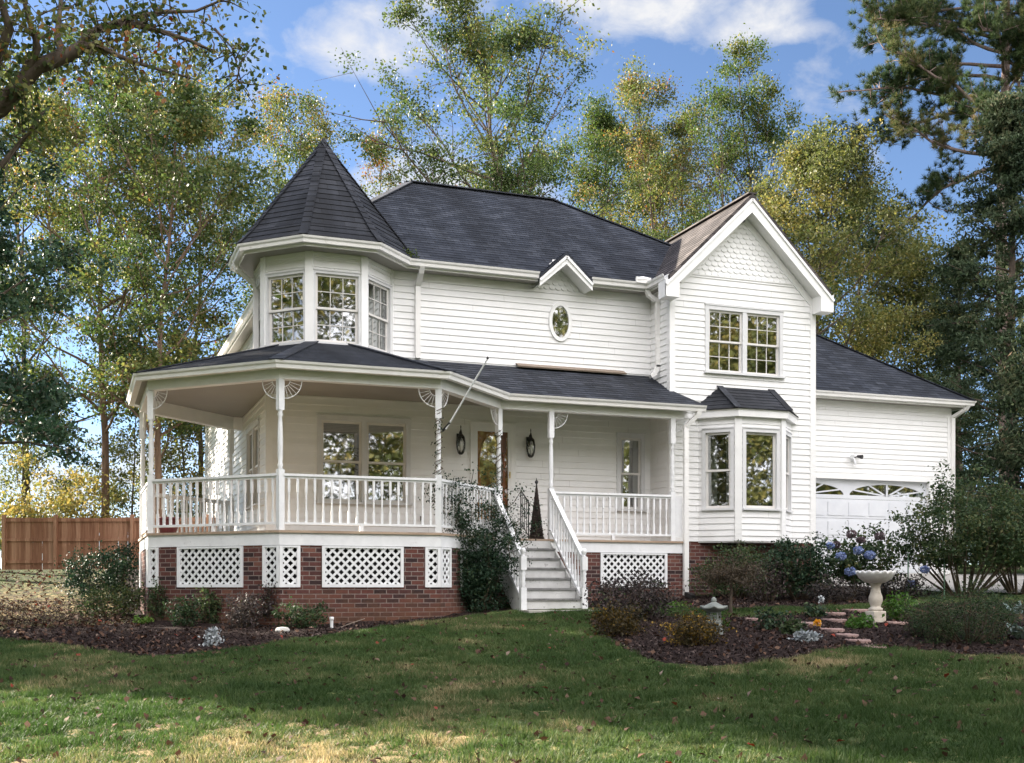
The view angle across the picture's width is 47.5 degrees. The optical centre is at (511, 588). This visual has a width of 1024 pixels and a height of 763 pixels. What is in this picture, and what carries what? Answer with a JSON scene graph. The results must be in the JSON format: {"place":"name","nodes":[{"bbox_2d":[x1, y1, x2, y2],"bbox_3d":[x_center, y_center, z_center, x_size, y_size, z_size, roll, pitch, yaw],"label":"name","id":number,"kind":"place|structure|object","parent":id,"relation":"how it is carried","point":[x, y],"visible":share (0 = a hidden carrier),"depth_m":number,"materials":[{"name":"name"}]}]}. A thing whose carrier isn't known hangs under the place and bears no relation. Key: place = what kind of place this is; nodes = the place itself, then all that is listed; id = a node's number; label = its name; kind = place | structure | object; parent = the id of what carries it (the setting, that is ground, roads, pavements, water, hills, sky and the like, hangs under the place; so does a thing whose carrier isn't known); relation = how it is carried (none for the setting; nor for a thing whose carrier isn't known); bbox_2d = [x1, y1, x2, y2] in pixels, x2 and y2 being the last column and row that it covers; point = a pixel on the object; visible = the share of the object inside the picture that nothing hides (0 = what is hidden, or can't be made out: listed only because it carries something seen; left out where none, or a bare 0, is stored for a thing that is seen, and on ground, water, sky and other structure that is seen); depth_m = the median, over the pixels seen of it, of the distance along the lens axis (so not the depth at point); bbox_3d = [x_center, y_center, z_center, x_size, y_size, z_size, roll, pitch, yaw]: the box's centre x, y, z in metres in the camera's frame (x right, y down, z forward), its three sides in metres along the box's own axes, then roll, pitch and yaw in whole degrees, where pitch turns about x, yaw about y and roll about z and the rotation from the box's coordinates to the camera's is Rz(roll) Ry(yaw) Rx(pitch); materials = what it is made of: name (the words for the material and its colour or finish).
{"place":"outdoors","nodes":[
{"label":"outdoors","id":0,"kind":"place"},
{"bbox_2d":[0,603,1023,762],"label":"grass","id":1,"kind":"structure","parent":0,"point":[466,701],"depth_m":10.92,"materials":[{"name":"green plant"}]},
{"bbox_2d":[0,564,1023,762],"bbox_3d":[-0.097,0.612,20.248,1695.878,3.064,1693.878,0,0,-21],"label":"ground","id":2,"kind":"structure","parent":0,"point":[156,624],"depth_m":14.67,"materials":[{"name":"green plant"}]},
{"bbox_2d":[0,486,47,569],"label":"yellow bush","id":3,"kind":"object","parent":2,"relation":"on","point":[4,496],"visible":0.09,"depth_m":39.83,"materials":[{"name":"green plant"}]},
{"bbox_2d":[0,358,84,517],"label":"young tree","id":4,"kind":"object","parent":2,"relation":"on","point":[20,467],"visible":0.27,"depth_m":43.96,"materials":[{"name":"green plant"}]},
{"bbox_2d":[0,125,133,470],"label":"magnolia tree","id":5,"kind":"object","parent":2,"relation":"on","point":[35,405],"visible":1,"depth_m":31.13,"materials":[{"name":"green plant"}]},
{"bbox_2d":[0,442,136,521],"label":"yellow bush","id":6,"kind":"object","parent":2,"relation":"on","point":[66,504],"visible":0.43,"depth_m":38.96,"materials":[{"name":"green plant"}]},
{"bbox_2d":[0,47,163,516],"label":"tall tree","id":7,"kind":"object","parent":2,"relation":"on","point":[55,220],"visible":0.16,"depth_m":45.19,"materials":[{"name":"green plant"}]},
{"bbox_2d":[48,540,139,599],"bbox_3d":[-8.612,-0.360,24.393,2.061,1.327,1.720,0,0,-21],"label":"evergreen shrub","id":8,"kind":"object","parent":2,"relation":"on","point":[122,566],"visible":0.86,"depth_m":24.32,"materials":[{"name":"green plant"}]},
{"bbox_2d":[62,576,145,617],"bbox_3d":[-7.261,0.186,21.043,1.639,0.820,1.587,0,0,-21],"label":"leafy shrub","id":9,"kind":"object","parent":2,"relation":"on","point":[99,605],"visible":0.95,"depth_m":20.83,"materials":[{"name":"green plant"}]},
{"bbox_2d":[2,514,216,569],"bbox_3d":[-11.003,-1.217,34.795,8.600,1.984,0.120,0,0,2],"label":"wooden fence","id":10,"kind":"object","parent":2,"relation":"on","point":[35,543],"visible":0.33,"depth_m":34.92,"materials":[{"name":"brown wood"}]},
{"bbox_2d":[0,19,261,517],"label":"tall tree","id":11,"kind":"object","parent":2,"relation":"on","point":[102,209],"visible":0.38,"depth_m":39.64,"materials":[{"name":"green plant"}]},
{"bbox_2d":[70,342,194,516],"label":"young tree","id":12,"kind":"object","parent":2,"relation":"on","point":[118,449],"visible":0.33,"depth_m":42.71,"materials":[{"name":"green plant"}]},
{"bbox_2d":[132,614,154,623],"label":"plant","id":13,"kind":"object","parent":2,"relation":"on","point":[137,619],"visible":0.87,"depth_m":19.21,"materials":[{"name":"green plant"}]},
{"bbox_2d":[0,0,289,189],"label":"shade tree","id":14,"kind":"object","parent":2,"relation":"on","point":[36,64],"visible":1,"depth_m":15.15,"materials":[{"name":"green plant"}]},
{"bbox_2d":[141,576,169,620],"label":"bed plant","id":15,"kind":"object","parent":2,"relation":"on","point":[154,596],"visible":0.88,"depth_m":19.72,"materials":[{"name":"green plant"}]},
{"bbox_2d":[111,343,204,530],"bbox_3d":[-11.023,-4.317,39.945,5.154,8.123,4.702,0,0,-21],"label":"young tree","id":16,"kind":"object","parent":2,"relation":"on","point":[170,467],"visible":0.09,"depth_m":39.36,"materials":[{"name":"green plant"}]},
{"bbox_2d":[48,58,286,516],"bbox_3d":[-11.100,-8.401,37.694,7.392,16.163,9.283,0,0,-21],"label":"tall tree","id":17,"kind":"object","parent":2,"relation":"on","point":[187,132],"visible":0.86,"depth_m":36.56,"materials":[{"name":"green plant"}]},
{"bbox_2d":[160,591,202,626],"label":"bed plant","id":18,"kind":"object","parent":2,"relation":"on","point":[181,614],"visible":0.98,"depth_m":18.70,"materials":[{"name":"green plant"}]},
{"bbox_2d":[116,38,280,510],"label":"tall tree","id":19,"kind":"object","parent":2,"relation":"on","point":[250,122],"visible":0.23,"depth_m":43.49,"materials":[{"name":"green plant"}]},
{"bbox_2d":[164,327,232,516],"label":"young tree","id":20,"kind":"object","parent":2,"relation":"on","point":[193,455],"visible":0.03,"depth_m":43.94,"materials":[{"name":"green plant"}]},
{"bbox_2d":[194,585,222,623],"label":"bed plant","id":21,"kind":"object","parent":2,"relation":"on","point":[211,614],"visible":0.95,"depth_m":19.20,"materials":[{"name":"green plant"}]},
{"bbox_2d":[198,626,224,646],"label":"silver plant","id":22,"kind":"object","parent":2,"relation":"on","point":[211,635],"visible":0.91,"depth_m":16.01,"materials":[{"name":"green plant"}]},
{"bbox_2d":[221,585,267,627],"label":"bed plant","id":23,"kind":"object","parent":2,"relation":"on","point":[239,616],"visible":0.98,"depth_m":18.39,"materials":[{"name":"brown plant"}]},
{"bbox_2d":[254,581,286,624],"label":"bed plant","id":24,"kind":"object","parent":2,"relation":"on","point":[268,607],"visible":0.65,"depth_m":18.81,"materials":[{"name":"green plant"}]},
{"bbox_2d":[177,66,373,351],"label":"tall tree","id":25,"kind":"object","parent":2,"relation":"on","point":[301,151],"visible":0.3,"depth_m":46.58,"materials":[{"name":"green plant"}]},
{"bbox_2d":[275,627,289,632],"bbox_3d":[-3.498,0.634,17.756,0.225,0.100,0.227,0,0,-21],"label":"garden rock","id":26,"kind":"object","parent":2,"relation":"on","point":[284,629],"visible":0.78,"depth_m":17.67,"materials":[{"name":"stone"}]},
{"bbox_2d":[270,596,331,627],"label":"bed plant","id":27,"kind":"object","parent":2,"relation":"on","point":[316,613],"visible":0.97,"depth_m":18.23,"materials":[{"name":"green plant"}]},
{"bbox_2d":[354,111,401,197],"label":"tree","id":28,"kind":"object","parent":2,"relation":"on","point":[381,168],"visible":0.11,"depth_m":47.77,"materials":[{"name":"green plant"}]},
{"bbox_2d":[288,0,666,232],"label":"oak tree","id":29,"kind":"object","parent":2,"relation":"on","point":[497,176],"visible":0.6,"depth_m":43.26,"materials":[{"name":"green plant"}]},
{"bbox_2d":[452,523,518,611],"bbox_3d":[-0.622,-0.319,20.678,1.551,1.729,1.379,0,0,-21],"label":"broadleaf shrub","id":30,"kind":"object","parent":2,"relation":"on","point":[486,569],"visible":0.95,"depth_m":20.44,"materials":[{"name":"green plant"}]},
{"bbox_2d":[462,581,512,610],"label":"broadleaf shrub","id":31,"kind":"object","parent":2,"relation":"on","point":[501,600],"visible":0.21,"depth_m":20.87,"materials":[{"name":"green plant"}]},
{"bbox_2d":[0,589,1023,665],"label":"bark chips","id":32,"kind":"object","parent":2,"relation":"on","point":[695,655],"visible":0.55,"depth_m":17.08,"materials":[{"name":"brown wood"}]},
{"bbox_2d":[0,603,1023,762],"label":"fallen leaves","id":33,"kind":"object","parent":2,"relation":"on","point":[306,722],"visible":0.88,"depth_m":11.30,"materials":[{"name":"brown plant"}]},
{"bbox_2d":[0,569,1023,663],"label":"leaf litter","id":34,"kind":"object","parent":2,"relation":"on","point":[70,641],"visible":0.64,"depth_m":18.14,"materials":[{"name":"brown plant"}]},
{"bbox_2d":[125,137,976,625],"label":"house","id":35,"kind":"structure","parent":2,"relation":"on","point":[681,401],"depth_m":23.30,"materials":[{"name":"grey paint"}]},
{"bbox_2d":[159,517,179,532],"bbox_3d":[-6.218,-1.115,21.056,0.410,0.340,0.410,0,0,-21],"label":"flower pot","id":36,"kind":"object","parent":35,"relation":"on","point":[169,530],"visible":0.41,"depth_m":20.92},
{"bbox_2d":[243,417,259,510],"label":"window","id":37,"kind":"structure","parent":35,"relation":"in","point":[252,431],"depth_m":23.36,"materials":[{"name":"grey paint"}]},
{"bbox_2d":[255,277,283,347],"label":"window","id":38,"kind":"structure","parent":35,"relation":"in","point":[279,315],"depth_m":21.96,"materials":[{"name":"glass"}]},
{"bbox_2d":[264,268,304,346],"bbox_3d":[-4.105,-5.115,21.685,0.899,1.650,0.464,0,0,24],"label":"window","id":39,"kind":"structure","parent":35,"relation":"in","point":[294,280],"depth_m":21.74,"materials":[{"name":"glass"}]},
{"bbox_2d":[313,268,361,345],"bbox_3d":[-3.293,-5.115,21.656,0.899,1.650,0.464,0,0,-20],"label":"window","id":40,"kind":"structure","parent":35,"relation":"in","point":[331,310],"depth_m":21.80,"materials":[{"name":"glass"}]},
{"bbox_2d":[316,414,412,505],"bbox_3d":[-2.973,-2.405,22.758,2.260,1.970,0.884,0,0,-20],"label":"window","id":41,"kind":"structure","parent":35,"relation":"in","point":[351,445],"depth_m":22.98,"materials":[{"name":"glass"}]},
{"bbox_2d":[349,274,391,353],"bbox_3d":[-2.698,-5.115,22.211,0.464,1.650,0.899,0,0,24],"label":"window","id":42,"kind":"structure","parent":35,"relation":"in","point":[387,288],"depth_m":22.22,"materials":[{"name":"grey paint"}]},
{"bbox_2d":[431,407,444,477],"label":"twining vine","id":43,"kind":"object","parent":35,"relation":"attached to","point":[435,452],"visible":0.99,"depth_m":19.73,"materials":[{"name":"green plant"}]},
{"bbox_2d":[456,426,465,454],"bbox_3d":[-1.017,-2.930,22.966,0.198,0.580,0.229,0,0,-21],"label":"wall lantern","id":44,"kind":"object","parent":35,"relation":"attached to","point":[459,436],"depth_m":22.93,"materials":[{"name":"black metal"}]},
{"bbox_2d":[442,356,488,431],"bbox_3d":[-0.784,-3.243,19.466,1.004,1.160,0.045,0,0,37],"label":"flagpole","id":45,"kind":"object","parent":35,"relation":"attached to","point":[447,425],"visible":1,"depth_m":19.48,"materials":[{"name":"white metal"}]},
{"bbox_2d":[418,462,550,570],"bbox_3d":[-0.371,-1.299,20.572,1.942,1.980,2.738,0,0,27],"label":"climbing vine","id":46,"kind":"object","parent":35,"relation":"attached to","point":[497,520],"visible":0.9,"depth_m":20.55,"materials":[{"name":"green plant"}]},
{"bbox_2d":[478,431,507,519],"bbox_3d":[-0.410,-2.210,23.399,0.800,1.980,0.139,0,0,-20],"label":"front door","id":47,"kind":"structure","parent":35,"relation":"in","point":[486,440],"depth_m":23.46,"materials":[{"name":"brown wood"}]},
{"bbox_2d":[475,428,510,524],"bbox_3d":[-0.380,-2.210,23.316,0.760,1.980,0.065,0,0,-20],"label":"door frame","id":48,"kind":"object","parent":35,"relation":"in","point":[476,429],"depth_m":23.41,"materials":[{"name":"white paint"}]},
{"bbox_2d":[491,430,505,485],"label":"twining vine","id":49,"kind":"object","parent":35,"relation":"attached to","point":[499,459],"visible":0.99,"depth_m":21.93,"materials":[{"name":"green plant"}]},
{"bbox_2d":[526,429,534,457],"bbox_3d":[0.369,-2.930,23.484,0.198,0.580,0.229,0,0,-21],"label":"wall lantern","id":50,"kind":"object","parent":35,"relation":"attached to","point":[529,440],"depth_m":23.45,"materials":[{"name":"black metal"}]},
{"bbox_2d":[529,478,544,538],"bbox_3d":[0.473,-1.540,22.539,0.296,1.210,0.307,0,0,28],"label":"twig obelisk","id":51,"kind":"object","parent":35,"relation":"on","point":[537,519],"visible":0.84,"depth_m":22.48,"materials":[{"name":"black wood"}]},
{"bbox_2d":[548,302,571,341],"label":"oval window","id":52,"kind":"structure","parent":35,"relation":"in","point":[560,319],"depth_m":23.83,"materials":[{"name":"glass"}]},
{"bbox_2d":[616,432,646,511],"bbox_3d":[2.356,-2.380,24.751,1.080,1.920,0.884,0,0,-20],"label":"window","id":53,"kind":"structure","parent":35,"relation":"in","point":[630,477],"depth_m":24.51,"materials":[{"name":"grey paint"}]},
{"bbox_2d":[701,426,733,510],"bbox_3d":[4.266,-2.385,23.934,0.667,1.970,0.364,0,0,24],"label":"window","id":54,"kind":"structure","parent":35,"relation":"in","point":[725,459],"depth_m":23.92,"materials":[{"name":"grey paint"}]},
{"bbox_2d":[704,303,785,378],"bbox_3d":[4.788,-5.105,24.571,2.310,1.710,0.584,0,0,-20],"label":"window","id":55,"kind":"structure","parent":35,"relation":"in","point":[740,341],"depth_m":24.69,"materials":[{"name":"glass"}]},
{"bbox_2d":[742,426,780,510],"bbox_3d":[5.051,-2.385,23.954,0.880,1.970,0.364,0,0,-20],"label":"window","id":56,"kind":"structure","parent":35,"relation":"in","point":[760,445],"depth_m":24.10,"materials":[{"name":"glass"}]},
{"bbox_2d":[786,430,792,512],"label":"window","id":57,"kind":"structure","parent":35,"relation":"in","point":[788,434],"depth_m":24.63,"materials":[{"name":"grey paint"}]},
{"bbox_2d":[850,454,862,464],"bbox_3d":[8.448,-3.171,28.651,0.398,0.248,0.208,0,0,-21],"label":"security lamp","id":58,"kind":"object","parent":35,"relation":"attached to","point":[852,457],"visible":1,"depth_m":28.64,"materials":[{"name":"white metal"}]},
{"bbox_2d":[816,479,925,575],"bbox_3d":[8.195,-1.598,29.053,5.060,2.605,0.514,0,0,-20],"label":"garage door","id":59,"kind":"structure","parent":35,"relation":"in","point":[861,502],"depth_m":29.06,"materials":[{"name":"paint"}]},
{"bbox_2d":[519,610,591,612],"bbox_3d":[0.839,0.439,20.401,1.380,0.130,0.530,0,0,-21],"label":"landing pad","id":60,"kind":"object","parent":2,"relation":"on","point":[532,611],"visible":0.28,"depth_m":20.00,"materials":[{"name":"concrete"}]},
{"bbox_2d":[577,600,660,636],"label":"azalea shrub","id":61,"kind":"object","parent":2,"relation":"on","point":[618,624],"visible":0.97,"depth_m":16.62,"materials":[{"name":"green plant"}]},
{"bbox_2d":[544,82,711,235],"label":"leafy tree","id":62,"kind":"object","parent":2,"relation":"on","point":[604,119],"visible":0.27,"depth_m":53.28,"materials":[{"name":"green plant"}]},
{"bbox_2d":[573,565,691,620],"bbox_3d":[2.025,0.118,18.780,1.942,0.969,1.553,0,0,-21],"label":"azalea shrub","id":63,"kind":"object","parent":2,"relation":"on","point":[637,589],"visible":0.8,"depth_m":18.64,"materials":[{"name":"green plant"}]},
{"bbox_2d":[566,52,750,240],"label":"airy tree","id":64,"kind":"object","parent":2,"relation":"on","point":[631,88],"visible":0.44,"depth_m":50.28,"materials":[{"name":"green plant"}]},
{"bbox_2d":[597,126,719,239],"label":"gold tree","id":65,"kind":"object","parent":2,"relation":"on","point":[659,199],"visible":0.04,"depth_m":56.94,"materials":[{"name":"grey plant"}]},
{"bbox_2d":[651,600,691,609],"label":"groundcover plant","id":66,"kind":"object","parent":2,"relation":"on","point":[677,604],"visible":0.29,"depth_m":20.50,"materials":[{"name":"green plant"}]},
{"bbox_2d":[659,608,736,645],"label":"golden shrub","id":67,"kind":"object","parent":2,"relation":"on","point":[693,633],"visible":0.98,"depth_m":15.13,"materials":[{"name":"yellow plant"}]},
{"bbox_2d":[700,597,727,634],"bbox_3d":[2.870,0.416,16.556,0.436,0.594,0.396,0,0,-21],"label":"stone lantern","id":68,"kind":"object","parent":2,"relation":"on","point":[713,606],"visible":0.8,"depth_m":16.46,"materials":[{"name":"grey stone"}]},
{"bbox_2d":[706,610,729,631],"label":"perennial plant","id":69,"kind":"object","parent":2,"relation":"on","point":[723,618],"visible":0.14,"depth_m":16.90,"materials":[{"name":"green plant"}]},
{"bbox_2d":[681,546,771,613],"bbox_3d":[3.659,-0.126,19.088,1.507,1.265,1.539,0,0,-12],"label":"japanese maple","id":70,"kind":"object","parent":2,"relation":"on","point":[731,575],"visible":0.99,"depth_m":19.07,"materials":[{"name":"green plant"}]},
{"bbox_2d":[680,539,777,597],"bbox_3d":[4.370,-0.355,23.053,2.161,1.256,1.688,0,0,5],"label":"evergreen azalea","id":71,"kind":"object","parent":2,"relation":"on","point":[756,557],"visible":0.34,"depth_m":22.91,"materials":[{"name":"green plant"}]},
{"bbox_2d":[666,23,848,294],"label":"airy tree","id":72,"kind":"object","parent":2,"relation":"on","point":[768,135],"visible":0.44,"depth_m":47.35,"materials":[{"name":"green plant"}]},
{"bbox_2d":[736,557,797,601],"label":"evergreen azalea","id":73,"kind":"object","parent":2,"relation":"on","point":[775,588],"visible":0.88,"depth_m":21.73,"materials":[{"name":"green plant"}]},
{"bbox_2d":[752,604,792,629],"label":"perennial plant","id":74,"kind":"object","parent":2,"relation":"on","point":[768,621],"visible":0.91,"depth_m":16.83,"materials":[{"name":"green plant"}]},
{"bbox_2d":[779,616,807,634],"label":"perennial plant","id":75,"kind":"object","parent":2,"relation":"on","point":[787,627],"visible":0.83,"depth_m":16.33,"materials":[{"name":"green plant"}]},
{"bbox_2d":[754,531,847,599],"bbox_3d":[5.442,-0.394,22.066,1.784,1.388,1.603,0,0,-2],"label":"evergreen azalea","id":76,"kind":"object","parent":2,"relation":"on","point":[813,566],"visible":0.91,"depth_m":21.84,"materials":[{"name":"green plant"}]},
{"bbox_2d":[786,628,822,641],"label":"perennial plant","id":77,"kind":"object","parent":2,"relation":"on","point":[808,636],"visible":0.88,"depth_m":15.36,"materials":[{"name":"silver plant"}]},
{"bbox_2d":[798,602,829,616],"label":"perennial plant","id":78,"kind":"object","parent":2,"relation":"on","point":[815,611],"visible":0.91,"depth_m":18.39,"materials":[{"name":"green plant"}]},
{"bbox_2d":[818,627,844,632],"bbox_3d":[4.588,0.608,16.716,0.328,0.078,0.788,0,0,-2],"label":"flagstone","id":79,"kind":"object","parent":2,"relation":"on","point":[831,630],"visible":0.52,"depth_m":16.40,"materials":[{"name":"stone"}]},
{"bbox_2d":[799,571,870,601],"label":"bedding shrub","id":80,"kind":"object","parent":2,"relation":"on","point":[824,592],"visible":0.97,"depth_m":21.42,"materials":[{"name":"green plant"}]},
{"bbox_2d":[728,107,959,366],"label":"gold tree","id":81,"kind":"object","parent":2,"relation":"on","point":[820,158],"visible":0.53,"depth_m":42.90,"materials":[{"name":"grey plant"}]},
{"bbox_2d":[835,633,858,637],"bbox_3d":[4.607,0.662,16.052,0.263,0.078,0.671,0,0,1],"label":"flagstone","id":82,"kind":"object","parent":2,"relation":"on","point":[848,635],"visible":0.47,"depth_m":15.81,"materials":[{"name":"stone"}]},
{"bbox_2d":[845,639,870,643],"bbox_3d":[4.591,0.711,15.434,0.305,0.078,0.653,0,0,5],"label":"flagstone","id":83,"kind":"object","parent":2,"relation":"on","point":[862,640],"visible":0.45,"depth_m":15.22,"materials":[{"name":"stone"}]},
{"bbox_2d":[844,610,884,628],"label":"perennial plant","id":84,"kind":"object","parent":2,"relation":"on","point":[858,620],"visible":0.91,"depth_m":16.81,"materials":[{"name":"green plant"}]},
{"bbox_2d":[800,179,940,376],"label":"leafy tree","id":85,"kind":"object","parent":2,"relation":"on","point":[844,287],"visible":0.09,"depth_m":51.21,"materials":[{"name":"green plant"}]},
{"bbox_2d":[814,520,929,595],"bbox_3d":[6.835,-0.548,22.612,1.948,1.558,1.767,0,0,-4],"label":"hydrangea bush","id":86,"kind":"object","parent":2,"relation":"on","point":[870,552],"visible":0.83,"depth_m":22.20,"materials":[{"name":"blue plant"}]},
{"bbox_2d":[855,570,895,623],"bbox_3d":[5.479,0.169,17.545,0.586,0.887,0.586,0,0,-21],"label":"birdbath","id":87,"kind":"object","parent":2,"relation":"on","point":[875,579],"visible":0.97,"depth_m":17.45,"materials":[{"name":"stone"}]},
{"bbox_2d":[881,590,920,619],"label":"fresh plant","id":88,"kind":"object","parent":2,"relation":"on","point":[891,602],"visible":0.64,"depth_m":17.73,"materials":[{"name":"green plant"}]},
{"bbox_2d":[868,566,934,598],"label":"bedding shrub","id":89,"kind":"object","parent":2,"relation":"on","point":[903,588],"visible":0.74,"depth_m":21.90,"materials":[{"name":"green plant"}]},
{"bbox_2d":[825,0,1023,488],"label":"pine tree","id":90,"kind":"object","parent":2,"relation":"on","point":[896,18],"visible":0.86,"depth_m":41.96,"materials":[{"name":"green plant"}]},
{"bbox_2d":[829,235,1019,493],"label":"leafy tree","id":91,"kind":"object","parent":2,"relation":"on","point":[917,291],"visible":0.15,"depth_m":46.44,"materials":[{"name":"green plant"}]},
{"bbox_2d":[895,603,966,637],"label":"feathery shrub","id":92,"kind":"object","parent":2,"relation":"on","point":[914,631],"visible":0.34,"depth_m":15.88,"materials":[{"name":"green plant"}]},
{"bbox_2d":[862,459,1023,597],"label":"crape myrtle","id":93,"kind":"object","parent":2,"relation":"on","point":[975,521],"visible":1,"depth_m":21.96,"materials":[{"name":"green plant"}]},
{"bbox_2d":[881,572,1023,644],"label":"feathery shrub","id":94,"kind":"object","parent":2,"relation":"on","point":[949,633],"visible":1,"depth_m":15.16,"materials":[{"name":"green plant"}]},
{"bbox_2d":[897,237,1022,563],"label":"cedar tree","id":95,"kind":"object","parent":2,"relation":"on","point":[955,304],"visible":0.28,"depth_m":43.55,"materials":[{"name":"green plant"}]},
{"bbox_2d":[902,79,1023,568],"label":"cedar tree","id":96,"kind":"object","parent":2,"relation":"on","point":[1003,149],"visible":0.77,"depth_m":35.69,"materials":[{"name":"green plant"}]},
{"bbox_2d":[954,309,1023,571],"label":"cedar tree","id":97,"kind":"object","parent":2,"relation":"on","point":[1010,448],"visible":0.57,"depth_m":29.99,"materials":[{"name":"green plant"}]},
{"bbox_2d":[958,479,1023,594],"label":"crape myrtle","id":98,"kind":"object","parent":2,"relation":"on","point":[1009,588],"visible":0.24,"depth_m":22.39,"materials":[{"name":"green plant"}]},
{"bbox_2d":[1006,620,1023,638],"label":"rosette plant","id":99,"kind":"object","parent":2,"relation":"on","point":[1014,630],"visible":0.69,"depth_m":15.38,"materials":[{"name":"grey plant"}]},
{"bbox_2d":[1006,600,1023,613],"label":"rosette plant","id":100,"kind":"object","parent":2,"relation":"on","point":[1021,607],"visible":0.27,"depth_m":18.68,"materials":[{"name":"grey plant"}]},
{"bbox_2d":[0,0,1023,569],"label":"sky","id":101,"kind":"structure","parent":0,"point":[812,40],"materials":[{"name":"blue"}]},
{"bbox_2d":[823,573,1023,592],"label":"driveway","id":102,"kind":"structure","parent":0,"point":[948,577],"depth_m":26.31,"materials":[{"name":"concrete"}]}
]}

